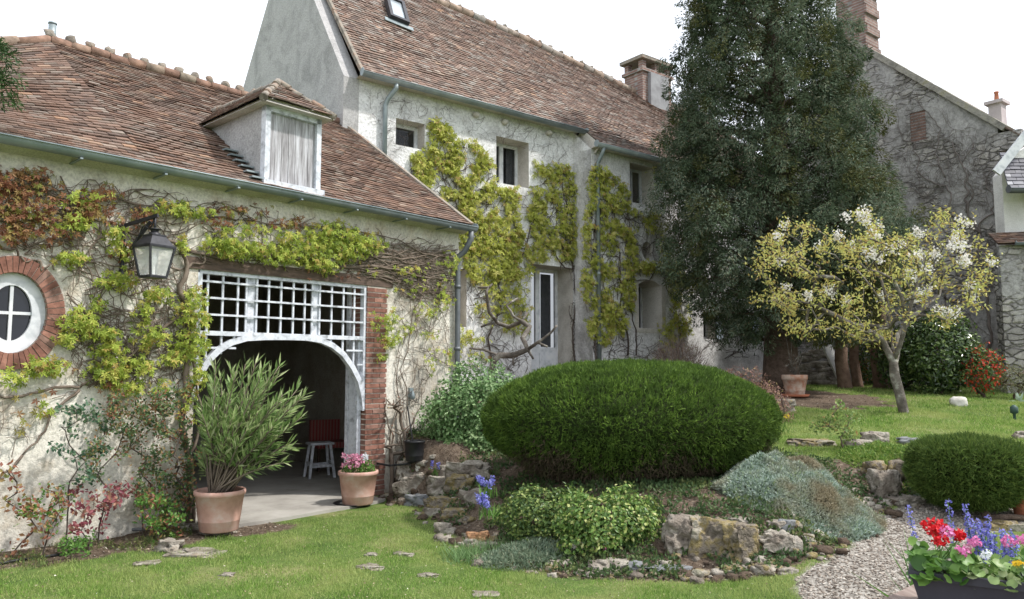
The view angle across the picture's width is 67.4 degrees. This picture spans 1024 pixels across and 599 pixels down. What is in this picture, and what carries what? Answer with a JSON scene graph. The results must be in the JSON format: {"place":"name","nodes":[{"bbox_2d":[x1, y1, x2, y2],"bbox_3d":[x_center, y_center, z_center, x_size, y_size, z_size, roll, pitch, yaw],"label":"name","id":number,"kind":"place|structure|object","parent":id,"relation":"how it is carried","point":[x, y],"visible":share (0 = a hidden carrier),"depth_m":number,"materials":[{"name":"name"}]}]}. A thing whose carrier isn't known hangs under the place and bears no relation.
{"place":"outdoors","nodes":[
{"label":"outdoors","id":0,"kind":"place"},
{"bbox_2d":[0,382,1023,598],"bbox_3d":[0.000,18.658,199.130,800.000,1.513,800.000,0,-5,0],"label":"ground","id":1,"kind":"structure","parent":0,"point":[442,451],"depth_m":6.62,"materials":[{"name":"plant"}]},
{"bbox_2d":[0,36,28,112],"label":"conifer branch tree","id":2,"kind":"object","parent":1,"relation":"on","point":[4,50],"visible":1,"depth_m":6.37,"materials":[{"name":"green plant"}]},
{"bbox_2d":[0,458,50,557],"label":"rose bush","id":3,"kind":"object","parent":1,"relation":"on","point":[34,530],"visible":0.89,"depth_m":6.68,"materials":[{"name":"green plant"}]},
{"bbox_2d":[7,481,75,557],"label":"rose bush","id":4,"kind":"object","parent":1,"relation":"on","point":[32,507],"visible":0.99,"depth_m":6.64,"materials":[{"name":"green plant"}]},
{"bbox_2d":[55,529,97,557],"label":"seedling","id":5,"kind":"object","parent":1,"relation":"on","point":[78,542],"visible":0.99,"depth_m":6.71,"materials":[{"name":"green plant"}]},
{"bbox_2d":[46,397,115,538],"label":"rose bush","id":6,"kind":"object","parent":1,"relation":"on","point":[79,410],"visible":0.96,"depth_m":7.10,"materials":[{"name":"green plant"}]},
{"bbox_2d":[0,524,195,570],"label":"weeds","id":7,"kind":"object","parent":1,"relation":"on","point":[44,559],"visible":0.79,"depth_m":7.04,"materials":[{"name":"green plant"}]},
{"bbox_2d":[59,477,140,550],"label":"rose bush","id":8,"kind":"object","parent":1,"relation":"on","point":[109,503],"visible":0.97,"depth_m":7.03,"materials":[{"name":"red plant"}]},
{"bbox_2d":[78,388,131,544],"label":"rose bush","id":9,"kind":"object","parent":1,"relation":"on","point":[113,411],"visible":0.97,"depth_m":7.31,"materials":[{"name":"green plant"}]},
{"bbox_2d":[118,390,158,535],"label":"rose bush","id":10,"kind":"object","parent":1,"relation":"on","point":[133,431],"visible":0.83,"depth_m":7.56,"materials":[{"name":"green plant"}]},
{"bbox_2d":[133,485,192,542],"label":"rose bush","id":11,"kind":"object","parent":1,"relation":"on","point":[160,523],"visible":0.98,"depth_m":7.25,"materials":[{"name":"green plant"}]},
{"bbox_2d":[130,379,201,531],"bbox_3d":[-3.482,1.589,7.731,0.710,1.580,0.701,3,-6,-30],"label":"rose bush","id":12,"kind":"object","parent":1,"relation":"on","point":[157,406],"visible":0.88,"depth_m":7.69,"materials":[{"name":"green plant"}]},
{"bbox_2d":[154,537,185,551],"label":"stone","id":13,"kind":"object","parent":1,"relation":"on","point":[168,544],"visible":0.75,"depth_m":6.94,"materials":[{"name":"stone"}]},
{"bbox_2d":[162,547,226,557],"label":"stone","id":14,"kind":"object","parent":1,"relation":"on","point":[191,551],"visible":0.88,"depth_m":6.81,"materials":[{"name":"stone"}]},
{"bbox_2d":[189,522,239,535],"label":"stone","id":15,"kind":"object","parent":1,"relation":"on","point":[194,526],"visible":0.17,"depth_m":7.79,"materials":[{"name":"stone"}]},
{"bbox_2d":[193,486,245,533],"bbox_3d":[-2.931,2.104,7.694,0.500,0.400,0.500,0,-5,0],"label":"flower pot","id":16,"kind":"object","parent":15,"relation":"on","point":[217,513],"visible":0.88,"depth_m":7.52,"materials":[{"name":"orange ceramic"}]},
{"bbox_2d":[193,352,314,492],"bbox_3d":[-2.644,1.227,7.768,1.447,1.457,1.031,0,-5,0],"label":"oleander","id":17,"kind":"object","parent":16,"relation":"in","point":[236,442],"visible":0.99,"depth_m":7.60,"materials":[{"name":"green plant"}]},
{"bbox_2d":[0,21,478,551],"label":"garage building","id":18,"kind":"structure","parent":1,"relation":"on","point":[126,121],"depth_m":9.21,"materials":[{"name":"concrete"}]},
{"bbox_2d":[0,273,44,352],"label":"oval window frame","id":19,"kind":"structure","parent":18,"relation":"in","point":[22,305],"depth_m":7.12,"materials":[{"name":"white paint"}]},
{"bbox_2d":[119,214,175,279],"bbox_3d":[-3.677,-0.521,7.691,0.585,0.639,0.290,-3,-6,30],"label":"wall lantern","id":20,"kind":"object","parent":18,"relation":"attached to","point":[154,239],"depth_m":7.61,"materials":[{"name":"black metal"}]},
{"bbox_2d":[0,165,461,523],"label":"climbing vine","id":21,"kind":"object","parent":18,"relation":"attached to","point":[77,220],"visible":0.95,"depth_m":7.94,"materials":[{"name":"green plant"}]},
{"bbox_2d":[303,441,335,478],"bbox_3d":[-2.902,2.422,11.581,0.416,0.534,0.336,3,-6,-30],"label":"stool","id":22,"kind":"object","parent":18,"relation":"on","point":[311,464],"visible":0.95,"depth_m":11.55,"materials":[{"name":"white paint"}]},
{"bbox_2d":[309,419,343,472],"bbox_3d":[-2.928,2.362,12.453,0.600,0.800,0.530,3,-6,-30],"label":"cushioned chair","id":23,"kind":"object","parent":18,"relation":"on","point":[324,430],"visible":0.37,"depth_m":12.55,"materials":[{"name":"red fabric"}]},
{"bbox_2d":[333,500,365,506],"bbox_3d":[-1.951,2.494,9.396,0.470,0.025,0.467,0,-5,0],"label":"pot saucer","id":24,"kind":"object","parent":1,"relation":"on","point":[337,502],"visible":0.37,"depth_m":9.25,"materials":[{"name":"black plastic"}]},
{"bbox_2d":[338,468,378,505],"bbox_3d":[-1.881,2.290,9.384,0.490,0.400,0.490,0,-5,0],"label":"flower pot","id":25,"kind":"object","parent":24,"relation":"on","point":[358,489],"visible":0.86,"depth_m":9.21,"materials":[{"name":"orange ceramic"}]},
{"bbox_2d":[340,452,376,472],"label":"pansies","id":26,"kind":"object","parent":25,"relation":"in","point":[358,462],"visible":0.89,"depth_m":9.32,"materials":[{"name":"pink plant"}]},
{"bbox_2d":[384,396,414,492],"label":"bare shrub","id":27,"kind":"object","parent":1,"relation":"on","point":[392,453],"visible":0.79,"depth_m":10.04,"materials":[{"name":"brown plant"}]},
{"bbox_2d":[392,472,422,497],"bbox_3d":[-1.240,2.309,9.624,0.493,0.344,0.281,0,-5,0],"label":"stone","id":28,"kind":"object","parent":1,"relation":"on","point":[405,484],"visible":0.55,"depth_m":9.50,"materials":[{"name":"stone"}]},
{"bbox_2d":[404,439,424,461],"bbox_3d":[-1.223,1.891,9.620,0.270,0.250,0.270,0,-5,0],"label":"black pot","id":29,"kind":"object","parent":1,"relation":"on","point":[414,450],"visible":1,"depth_m":9.52,"materials":[{"name":"plastic"}]},
{"bbox_2d":[404,493,428,505],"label":"stone","id":30,"kind":"object","parent":1,"relation":"on","point":[416,499],"visible":0.59,"depth_m":9.22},
{"bbox_2d":[426,475,444,495],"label":"stone","id":31,"kind":"object","parent":1,"relation":"on","point":[435,485],"visible":0.44,"depth_m":9.05,"materials":[{"name":"stone"}]},
{"bbox_2d":[421,495,458,513],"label":"stone","id":32,"kind":"object","parent":1,"relation":"on","point":[441,502],"visible":0.51,"depth_m":8.56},
{"bbox_2d":[433,522,455,534],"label":"stone","id":33,"kind":"object","parent":1,"relation":"on","point":[444,527],"visible":0.71,"depth_m":7.67,"materials":[{"name":"stone"}]},
{"bbox_2d":[440,507,468,522],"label":"stone","id":34,"kind":"object","parent":1,"relation":"on","point":[447,513],"visible":0.6,"depth_m":8.07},
{"bbox_2d":[0,390,910,581],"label":"leaf litter","id":35,"kind":"object","parent":1,"relation":"on","point":[727,511],"visible":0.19,"depth_m":7.23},
{"bbox_2d":[443,473,476,493],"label":"stone","id":36,"kind":"object","parent":1,"relation":"on","point":[456,481],"visible":0.78,"depth_m":8.75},
{"bbox_2d":[414,353,514,455],"bbox_3d":[-0.371,1.368,10.214,1.754,1.313,1.434,0,-5,0],"label":"viburnum shrub","id":37,"kind":"object","parent":1,"relation":"on","point":[459,401],"visible":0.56,"depth_m":9.84,"materials":[{"name":"green plant"}]},
{"bbox_2d":[432,540,497,567],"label":"grass tuft","id":38,"kind":"object","parent":1,"relation":"on","point":[464,556],"visible":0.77,"depth_m":6.61,"materials":[{"name":"green plant"}]},
{"bbox_2d":[445,460,492,480],"bbox_3d":[-0.501,2.044,8.992,0.584,0.297,0.293,0,-5,0],"label":"stone","id":39,"kind":"object","parent":1,"relation":"on","point":[473,468],"visible":0.62,"depth_m":8.93,"materials":[{"name":"stone"}]},
{"bbox_2d":[443,536,500,560],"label":"grass tuft","id":40,"kind":"object","parent":1,"relation":"on","point":[471,546],"visible":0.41,"depth_m":6.79,"materials":[{"name":"green plant"}]},
{"bbox_2d":[458,488,488,506],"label":"stone","id":41,"kind":"object","parent":1,"relation":"on","point":[468,496],"visible":0.54,"depth_m":8.29,"materials":[{"name":"stone"}]},
{"bbox_2d":[466,530,489,540],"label":"stone","id":42,"kind":"object","parent":1,"relation":"on","point":[481,534],"visible":0.61,"depth_m":7.28,"materials":[{"name":"orange stone"}]},
{"bbox_2d":[1,395,1010,598],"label":"fallen leaves","id":43,"kind":"object","parent":1,"relation":"on","point":[402,572],"visible":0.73,"depth_m":5.99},
{"bbox_2d":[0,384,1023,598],"bbox_3d":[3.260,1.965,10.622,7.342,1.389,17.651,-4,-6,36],"label":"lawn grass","id":44,"kind":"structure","parent":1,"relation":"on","point":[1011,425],"depth_m":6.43,"materials":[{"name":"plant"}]},
{"bbox_2d":[469,283,556,378],"bbox_3d":[0.090,0.815,13.174,1.575,2.223,0.562,-2,-5,18],"label":"fig tree","id":45,"kind":"object","parent":1,"relation":"on","point":[509,355],"visible":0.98,"depth_m":13.11,"materials":[{"name":"brown plant"}]},
{"bbox_2d":[243,0,797,393],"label":"house","id":46,"kind":"structure","parent":1,"relation":"on","point":[342,59],"depth_m":16.38,"materials":[{"name":"tile"}]},
{"bbox_2d":[396,123,417,148],"bbox_3d":[-2.073,-3.063,14.556,0.620,0.490,0.060,4,-6,-38],"label":"window","id":47,"kind":"structure","parent":46,"relation":"in","point":[415,131],"depth_m":14.68,"materials":[{"name":"white paint"}]},
{"bbox_2d":[367,93,578,372],"bbox_3d":[-0.412,-1.119,15.181,5.522,5.222,0.351,4,-6,-38],"label":"climbing vine","id":48,"kind":"object","parent":46,"relation":"attached to","point":[497,272],"visible":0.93,"depth_m":15.27,"materials":[{"name":"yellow plant"}]},
{"bbox_2d":[496,143,517,185],"bbox_3d":[-0.233,-2.793,16.123,0.850,0.950,0.068,4,-6,-38],"label":"window","id":49,"kind":"structure","parent":46,"relation":"in","point":[500,146],"depth_m":16.14,"materials":[{"name":"white paint"}]},
{"bbox_2d":[531,268,557,371],"bbox_3d":[0.535,0.513,16.582,1.164,2.375,0.070,4,-6,-38],"label":"door","id":50,"kind":"structure","parent":46,"relation":"in","point":[544,356],"depth_m":16.63,"materials":[{"name":"white paint"}]},
{"bbox_2d":[630,169,641,203],"bbox_3d":[2.697,-2.567,17.649,0.776,0.889,0.068,4,-6,-38],"label":"window","id":51,"kind":"structure","parent":46,"relation":"in","point":[639,173],"depth_m":17.83,"materials":[{"name":"white paint"}]},
{"bbox_2d":[576,163,763,359],"bbox_3d":[4.089,-0.662,17.982,6.920,4.662,0.360,4,-7,-39],"label":"climbing vine","id":52,"kind":"object","parent":46,"relation":"attached to","point":[590,282],"visible":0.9,"depth_m":16.53,"materials":[{"name":"green plant"}]},
{"bbox_2d":[471,536,572,571],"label":"grey mat plant","id":53,"kind":"object","parent":1,"relation":"on","point":[524,545],"visible":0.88,"depth_m":6.52,"materials":[{"name":"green plant"}]},
{"bbox_2d":[489,481,595,541],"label":"variegated shrub","id":54,"kind":"object","parent":1,"relation":"on","point":[513,515],"visible":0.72,"depth_m":6.88,"materials":[{"name":"green plant"}]},
{"bbox_2d":[475,491,500,520],"bbox_3d":[-0.215,1.820,6.758,0.251,0.240,0.331,0,-5,0],"label":"hyacinth","id":55,"kind":"object","parent":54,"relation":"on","point":[484,501],"visible":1,"depth_m":6.80,"materials":[{"name":"blue plant"}]},
{"bbox_2d":[476,475,504,497],"bbox_3d":[-0.207,1.756,7.200,0.227,0.208,0.295,1,-5,-15],"label":"hyacinth","id":56,"kind":"object","parent":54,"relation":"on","point":[482,481],"visible":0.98,"depth_m":7.24,"materials":[{"name":"purple plant"}]},
{"bbox_2d":[543,481,665,558],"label":"variegated shrub","id":57,"kind":"object","parent":1,"relation":"on","point":[606,502],"visible":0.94,"depth_m":6.54,"materials":[{"name":"green plant"}]},
{"bbox_2d":[588,557,628,573],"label":"stone","id":58,"kind":"object","parent":1,"relation":"on","point":[601,564],"visible":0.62,"depth_m":6.18,"materials":[{"name":"stone"}]},
{"bbox_2d":[479,356,786,483],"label":"clipped yew dome","id":59,"kind":"structure","parent":1,"relation":"on","point":[627,419],"depth_m":7.56,"materials":[{"name":"green plant"}]},
{"bbox_2d":[378,438,906,583],"bbox_3d":[2.063,1.979,7.665,8.772,0.882,3.879,-1,-5,13],"label":"stone rubble","id":60,"kind":"object","parent":1,"relation":"on","point":[697,574],"visible":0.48,"depth_m":6.29,"materials":[{"name":"stone"}]},
{"bbox_2d":[393,417,917,581],"bbox_3d":[2.447,1.993,8.918,8.164,1.098,5.953,0,-5,0],"label":"ground cover","id":61,"kind":"object","parent":1,"relation":"on","point":[696,482],"visible":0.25,"depth_m":6.88,"materials":[{"name":"green plant"}]},
{"bbox_2d":[661,513,700,555],"bbox_3d":[1.464,2.012,6.508,0.421,0.388,0.281,1,-5,-12],"label":"stone","id":62,"kind":"object","parent":1,"relation":"on","point":[676,532],"visible":0.62,"depth_m":6.40,"materials":[{"name":"stone"}]},
{"bbox_2d":[643,328,719,368],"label":"twiggy shrub","id":63,"kind":"object","parent":1,"relation":"on","point":[684,349],"visible":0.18,"depth_m":14.50,"materials":[{"name":"brown plant"}]},
{"bbox_2d":[688,515,738,558],"bbox_3d":[1.691,2.016,6.429,0.454,0.400,0.262,-1,-5,7],"label":"stone","id":64,"kind":"object","parent":1,"relation":"on","point":[707,535],"visible":0.59,"depth_m":6.33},
{"bbox_2d":[722,522,762,562],"bbox_3d":[1.892,2.010,6.278,0.337,0.366,0.209,2,-5,-17],"label":"stone","id":65,"kind":"object","parent":1,"relation":"on","point":[740,540],"visible":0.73,"depth_m":6.18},
{"bbox_2d":[722,363,789,415],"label":"heather shrub","id":66,"kind":"object","parent":1,"relation":"on","point":[751,372],"visible":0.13,"depth_m":12.03,"materials":[{"name":"brown plant"}]},
{"bbox_2d":[757,383,795,422],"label":"heather shrub","id":67,"kind":"object","parent":1,"relation":"on","point":[778,397],"visible":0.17,"depth_m":11.38,"materials":[{"name":"brown plant"}]},
{"bbox_2d":[758,529,802,554],"bbox_3d":[2.183,2.027,6.329,0.359,0.230,0.229,0,-5,0],"label":"stone","id":68,"kind":"object","parent":1,"relation":"on","point":[771,540],"visible":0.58,"depth_m":6.22,"materials":[{"name":"stone"}]},
{"bbox_2d":[637,0,938,394],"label":"conifer tree","id":69,"kind":"object","parent":1,"relation":"on","point":[775,42],"visible":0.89,"depth_m":14.90,"materials":[{"name":"green plant"}]},
{"bbox_2d":[781,375,809,396],"bbox_3d":[5.403,1.647,14.672,0.536,0.416,0.536,0,-5,0],"label":"flower pot","id":70,"kind":"object","parent":1,"relation":"on","point":[794,385],"visible":0.98,"depth_m":14.49,"materials":[{"name":"ceramic"}]},
{"bbox_2d":[784,339,808,374],"bbox_3d":[5.458,1.103,14.732,0.493,0.767,0.257,0,-5,0],"label":"bare cutting","id":71,"kind":"object","parent":70,"relation":"on","point":[791,364],"visible":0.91,"depth_m":14.68,"materials":[{"name":"grey plant"}]},
{"bbox_2d":[709,449,889,541],"bbox_3d":[2.695,1.825,7.337,1.656,0.782,1.656,0,-5,0],"label":"silver mat plant","id":72,"kind":"object","parent":1,"relation":"on","point":[814,491],"visible":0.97,"depth_m":6.98,"materials":[{"name":"green plant"}]},
{"bbox_2d":[786,438,836,446],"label":"stone","id":73,"kind":"object","parent":1,"relation":"on","point":[812,442],"visible":0.73,"depth_m":9.24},
{"bbox_2d":[799,349,836,384],"bbox_3d":[7.060,1.594,17.931,1.584,0.882,0.653,0,-5,0],"label":"rubble heap","id":74,"kind":"object","parent":1,"relation":"on","point":[822,373],"visible":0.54,"depth_m":17.81,"materials":[{"name":"stone"}]},
{"bbox_2d":[822,344,836,377],"bbox_3d":[7.079,1.393,16.843,0.470,0.838,0.292,-4,-6,37],"label":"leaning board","id":75,"kind":"object","parent":1,"relation":"on","point":[829,354],"visible":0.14,"depth_m":16.84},
{"bbox_2d":[806,222,859,388],"bbox_3d":[7.137,0.134,16.464,1.676,3.730,1.310,0,-5,0],"label":"yew tree","id":76,"kind":"object","parent":1,"relation":"on","point":[843,376],"visible":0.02,"depth_m":16.24,"materials":[{"name":"brown plant"}]},
{"bbox_2d":[808,399,864,447],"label":"leggy rose","id":77,"kind":"object","parent":1,"relation":"on","point":[846,428],"visible":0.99,"depth_m":8.95,"materials":[{"name":"green plant"}]},
{"bbox_2d":[848,333,888,384],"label":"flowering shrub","id":78,"kind":"object","parent":1,"relation":"on","point":[865,373],"visible":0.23,"depth_m":17.25,"materials":[{"name":"plant"}]},
{"bbox_2d":[849,238,888,386],"bbox_3d":[7.683,0.140,17.051,1.720,3.784,1.319,0,-5,0],"label":"yew tree","id":79,"kind":"object","parent":1,"relation":"on","point":[856,375],"depth_m":16.86,"materials":[{"name":"brown plant"}]},
{"bbox_2d":[857,460,887,473],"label":"stone","id":80,"kind":"object","parent":1,"relation":"on","point":[880,465],"visible":0.44,"depth_m":8.14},
{"bbox_2d":[744,204,1002,413],"bbox_3d":[5.978,0.073,12.422,5.056,3.660,3.094,2,-5,-21],"label":"cherry tree","id":81,"kind":"object","parent":1,"relation":"on","point":[893,352],"visible":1,"depth_m":12.06,"materials":[{"name":"yellow plant"}]},
{"bbox_2d":[832,439,915,494],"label":"creeping plant","id":82,"kind":"object","parent":1,"relation":"on","point":[866,450],"visible":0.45,"depth_m":8.55,"materials":[{"name":"green plant"}]},
{"bbox_2d":[859,431,889,442],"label":"stone","id":83,"kind":"object","parent":1,"relation":"on","point":[877,435],"visible":0.56,"depth_m":9.54,"materials":[{"name":"stone"}]},
{"bbox_2d":[865,468,901,498],"bbox_3d":[3.804,1.915,7.813,0.331,0.391,0.187,1,-5,-13],"label":"stone","id":84,"kind":"object","parent":1,"relation":"on","point":[882,483],"visible":0.71,"depth_m":7.74,"materials":[{"name":"stone"}]},
{"bbox_2d":[855,225,922,388],"bbox_3d":[8.056,0.151,16.634,1.706,3.715,1.292,0,-5,0],"label":"yew tree","id":85,"kind":"object","parent":1,"relation":"on","point":[876,383],"visible":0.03,"depth_m":16.47,"materials":[{"name":"brown plant"}]},
{"bbox_2d":[762,0,1023,387],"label":"stone wing","id":86,"kind":"structure","parent":1,"relation":"on","point":[885,73],"depth_m":17.83,"materials":[{"name":"stone"}]},
{"bbox_2d":[882,86,997,372],"bbox_3d":[9.856,-1.738,17.705,0.097,7.338,2.516,4,-6,-38],"label":"climbing vine","id":87,"kind":"object","parent":86,"relation":"attached to","point":[978,229],"visible":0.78,"depth_m":17.51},
{"bbox_2d":[887,459,909,486],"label":"stone","id":88,"kind":"object","parent":1,"relation":"on","point":[894,465],"visible":0.27,"depth_m":8.06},
{"bbox_2d":[870,321,932,391],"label":"laurel bush","id":89,"kind":"object","parent":1,"relation":"on","point":[884,363],"visible":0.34,"depth_m":15.78,"materials":[{"name":"green plant"}]},
{"bbox_2d":[850,505,956,596],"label":"bluebell","id":90,"kind":"object","parent":1,"relation":"on","point":[911,524],"visible":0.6,"depth_m":5.11,"materials":[{"name":"green plant"}]},
{"bbox_2d":[884,494,928,508],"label":"stone","id":91,"kind":"object","parent":1,"relation":"on","point":[903,500],"visible":0.77,"depth_m":7.62,"materials":[{"name":"stone"}]},
{"bbox_2d":[794,504,1023,598],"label":"gravel","id":92,"kind":"structure","parent":1,"relation":"on","point":[848,577],"depth_m":5.99,"materials":[{"name":"gravel"}]},
{"bbox_2d":[887,500,980,583],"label":"bluebell","id":93,"kind":"object","parent":1,"relation":"on","point":[949,518],"visible":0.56,"depth_m":5.17,"materials":[{"name":"blue plant"}]},
{"bbox_2d":[898,308,985,394],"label":"laurel bush","id":94,"kind":"object","parent":1,"relation":"on","point":[946,373],"visible":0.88,"depth_m":14.86,"materials":[{"name":"green plant"}]},
{"bbox_2d":[899,429,1023,519],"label":"clipped yew ball","id":95,"kind":"object","parent":1,"relation":"on","point":[982,474],"visible":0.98,"depth_m":7.10,"materials":[{"name":"green plant"}]},
{"bbox_2d":[957,504,1002,561],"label":"bluebell","id":96,"kind":"object","parent":1,"relation":"on","point":[975,531],"visible":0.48,"depth_m":5.05,"materials":[{"name":"blue plant"}]},
{"bbox_2d":[958,342,1007,397],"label":"red shrub","id":97,"kind":"object","parent":1,"relation":"on","point":[985,382],"visible":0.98,"depth_m":14.43,"materials":[{"name":"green plant"}]},
{"bbox_2d":[969,514,1000,565],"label":"bluebell","id":98,"kind":"object","parent":1,"relation":"on","point":[990,541],"visible":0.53,"depth_m":5.05,"materials":[{"name":"blue plant"}]},
{"bbox_2d":[972,519,1023,531],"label":"stone","id":99,"kind":"object","parent":1,"relation":"on","point":[1009,525],"visible":0.49,"depth_m":6.89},
{"bbox_2d":[988,232,1023,393],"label":"garden wall","id":100,"kind":"structure","parent":1,"relation":"on","point":[1009,289],"depth_m":15.24,"materials":[{"name":"stone"}]},
{"bbox_2d":[994,528,1019,563],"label":"bluebell","id":101,"kind":"object","parent":1,"relation":"on","point":[1010,552],"visible":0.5,"depth_m":5.06,"materials":[{"name":"blue plant"}]},
{"bbox_2d":[992,131,1023,245],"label":"white house","id":102,"kind":"structure","parent":1,"relation":"on","point":[1008,181],"depth_m":15.81,"materials":[{"name":"paint"}]},
{"bbox_2d":[995,362,1023,399],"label":"olive shrub","id":103,"kind":"object","parent":1,"relation":"on","point":[1018,385],"visible":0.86,"depth_m":14.28,"materials":[{"name":"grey plant"}]},
{"bbox_2d":[0,0,1023,347],"label":"sky","id":104,"kind":"structure","parent":0,"point":[972,50],"materials":[{"name":"white"}]},
{"bbox_2d":[885,584,917,598],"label":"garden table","id":105,"kind":"object","parent":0,"point":[909,592],"visible":0.07,"depth_m":3.16,"materials":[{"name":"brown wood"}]},
{"bbox_2d":[908,562,1023,598],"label":"window box","id":106,"kind":"object","parent":105,"relation":"on","point":[980,588],"visible":0.61,"depth_m":2.90,"materials":[{"name":"plastic"}]},
{"bbox_2d":[904,517,976,585],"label":"geranium","id":107,"kind":"object","parent":106,"relation":"in","point":[921,557],"visible":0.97,"depth_m":2.98,"materials":[{"name":"green plant"}]},
{"bbox_2d":[954,535,1023,591],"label":"geranium","id":108,"kind":"object","parent":106,"relation":"in","point":[995,572],"visible":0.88,"depth_m":2.89,"materials":[{"name":"green plant"}]},
{"bbox_2d":[1000,534,1023,580],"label":"geranium","id":109,"kind":"object","parent":106,"relation":"in","point":[1017,562],"visible":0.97,"depth_m":2.87,"materials":[{"name":"pink plant"}]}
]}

